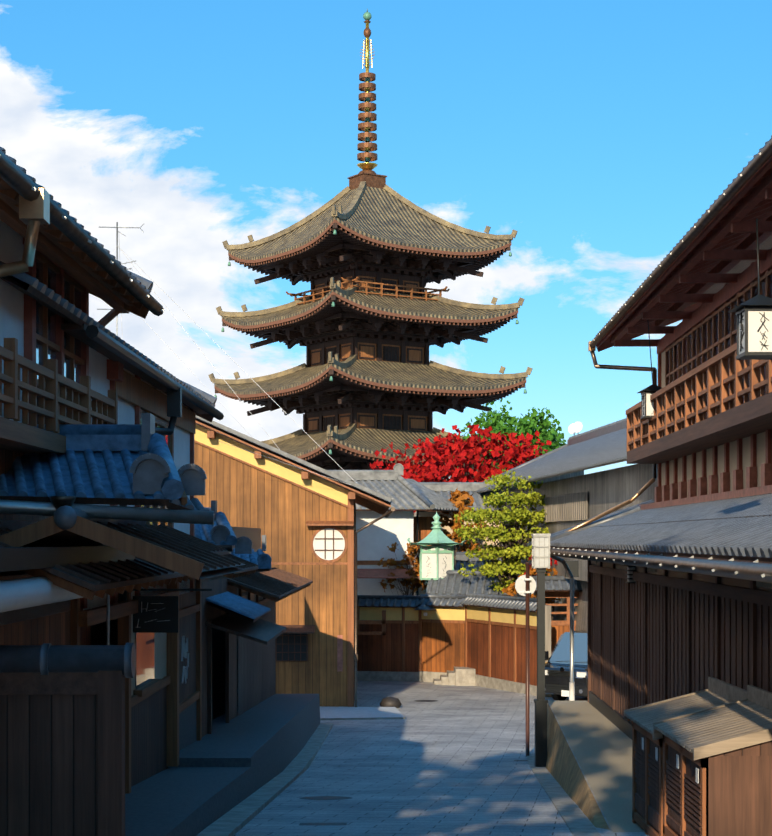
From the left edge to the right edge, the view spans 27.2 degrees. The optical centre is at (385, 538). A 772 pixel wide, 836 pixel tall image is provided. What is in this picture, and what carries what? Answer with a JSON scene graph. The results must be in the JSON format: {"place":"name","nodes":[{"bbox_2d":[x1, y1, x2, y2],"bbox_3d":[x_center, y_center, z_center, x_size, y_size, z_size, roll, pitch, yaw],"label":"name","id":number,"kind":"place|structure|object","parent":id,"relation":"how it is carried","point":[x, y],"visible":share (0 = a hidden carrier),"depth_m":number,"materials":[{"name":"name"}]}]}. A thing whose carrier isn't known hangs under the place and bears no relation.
{"place":"outdoors","nodes":[
{"label":"outdoors","id":0,"kind":"place"},
{"bbox_2d":[0,0,771,478],"label":"sky","id":1,"kind":"structure","parent":0,"point":[599,133],"materials":[{"name":"blue"}]},
{"bbox_2d":[299,696,527,824],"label":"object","id":2,"kind":"object","parent":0,"point":[388,709],"visible":0.77,"depth_m":40.25,"materials":[{"name":"metal"}]},
{"bbox_2d":[234,681,648,835],"bbox_3d":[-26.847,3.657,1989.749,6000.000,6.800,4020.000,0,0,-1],"label":"ground","id":3,"kind":"structure","parent":0,"point":[445,764],"depth_m":25.45,"materials":[{"name":"grey stone"}]},
{"bbox_2d":[0,147,312,835],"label":"houses","id":4,"kind":"structure","parent":3,"relation":"on","point":[143,590],"depth_m":12.59,"materials":[{"name":"brown wood"}]},
{"bbox_2d":[97,222,349,484],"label":"antennas","id":5,"kind":"object","parent":4,"relation":"on","point":[117,231],"visible":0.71,"depth_m":44.20,"materials":[{"name":"metal"}]},
{"bbox_2d":[125,694,332,835],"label":"sidewalk","id":6,"kind":"structure","parent":3,"relation":"on","point":[235,775],"depth_m":20.89,"materials":[{"name":"concrete"}]},
{"bbox_2d":[194,415,394,706],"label":"wooden building","id":7,"kind":"structure","parent":3,"relation":"on","point":[303,520],"depth_m":41.90,"materials":[{"name":"brown wood"}]},
{"bbox_2d":[208,9,532,594],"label":"pagoda","id":8,"kind":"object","parent":3,"relation":"on","point":[368,253],"visible":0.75,"depth_m":97.39,"materials":[{"name":"brown wood"}]},
{"bbox_2d":[369,424,551,513],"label":"red maple","id":9,"kind":"object","parent":3,"relation":"on","point":[438,464],"visible":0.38,"depth_m":73.85,"materials":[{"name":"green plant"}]},
{"bbox_2d":[453,399,565,471],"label":"green tree","id":10,"kind":"object","parent":3,"relation":"on","point":[525,425],"visible":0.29,"depth_m":85.81,"materials":[{"name":"green plant"}]},
{"bbox_2d":[515,562,535,755],"bbox_3d":[2.625,2.286,29.976,0.400,3.699,0.115,0,0,-1],"label":"sign pole","id":11,"kind":"object","parent":3,"relation":"on","point":[525,585],"visible":0.94,"depth_m":29.94,"materials":[{"name":"brown metal"}]},
{"bbox_2d":[531,534,550,766],"bbox_3d":[2.713,1.982,27.970,0.310,4.150,0.310,0,0,-1],"label":"street lamp","id":12,"kind":"object","parent":3,"relation":"on","point":[540,553],"visible":0.94,"depth_m":27.87,"materials":[{"name":"black metal"}]},
{"bbox_2d":[545,630,586,700],"bbox_3d":[6.446,3.633,46.155,2.200,1.980,4.736,0,0,41],"label":"van","id":13,"kind":"object","parent":3,"relation":"on","point":[557,673],"visible":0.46,"depth_m":44.70,"materials":[{"name":"black paint"}]},
{"bbox_2d":[549,136,771,739],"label":"house","id":14,"kind":"structure","parent":3,"relation":"on","point":[689,611],"depth_m":21.61,"materials":[{"name":"brown wood"}]},
{"bbox_2d":[565,218,771,582],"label":"hanging lanterns","id":15,"kind":"object","parent":14,"relation":"attached to","point":[754,328],"visible":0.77,"depth_m":14.16,"materials":[{"name":"paper"}]},
{"bbox_2d":[624,677,771,835],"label":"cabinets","id":16,"kind":"object","parent":3,"relation":"on","point":[701,762],"visible":1,"depth_m":13.98,"materials":[{"name":"brown wood"}]},
{"bbox_2d":[327,418,657,697],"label":"buildings","id":17,"kind":"structure","parent":0,"point":[454,627],"depth_m":52.66,"materials":[{"name":"wood"}]},
{"bbox_2d":[377,542,427,594],"bbox_3d":[0.668,2.079,55.473,2.112,3.965,1.378,0,0,14],"label":"orange shrub","id":18,"kind":"object","parent":17,"relation":"on","point":[416,581],"visible":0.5,"depth_m":55.45,"materials":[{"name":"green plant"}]},
{"bbox_2d":[407,511,466,582],"bbox_3d":[1.716,1.857,54.159,1.975,5.600,2.263,0,0,-1],"label":"lantern","id":19,"kind":"object","parent":17,"relation":"on","point":[436,561],"visible":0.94,"depth_m":53.72,"materials":[{"name":"paint"}]},
{"bbox_2d":[432,488,486,568],"bbox_3d":[2.589,1.079,58.372,1.715,5.966,1.961,0,0,-29],"label":"orange tree","id":20,"kind":"object","parent":17,"relation":"on","point":[459,499],"visible":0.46,"depth_m":58.14,"materials":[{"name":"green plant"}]},
{"bbox_2d":[453,469,550,595],"bbox_3d":[4.017,0.895,52.112,3.623,6.328,3.231,0,0,-1],"label":"yellow pine","id":21,"kind":"object","parent":17,"relation":"on","point":[510,534],"visible":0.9,"depth_m":51.80,"materials":[{"name":"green plant"}]},
{"bbox_2d":[502,566,560,603],"bbox_3d":[4.610,2.430,50.221,1.868,3.269,1.780,0,0,-1],"label":"shrub","id":22,"kind":"object","parent":17,"relation":"on","point":[510,589],"visible":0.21,"depth_m":50.17,"materials":[{"name":"orange plant"}]},
{"bbox_2d":[524,551,557,619],"bbox_3d":[5.072,2.148,50.661,1.558,3.842,1.452,0,0,-1],"label":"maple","id":23,"kind":"object","parent":17,"relation":"on","point":[555,562],"visible":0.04,"depth_m":50.56,"materials":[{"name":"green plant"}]},
{"bbox_2d":[526,701,644,835],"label":"sidewalk","id":24,"kind":"structure","parent":0,"point":[587,769],"depth_m":21.73,"materials":[{"name":"beige concrete"}]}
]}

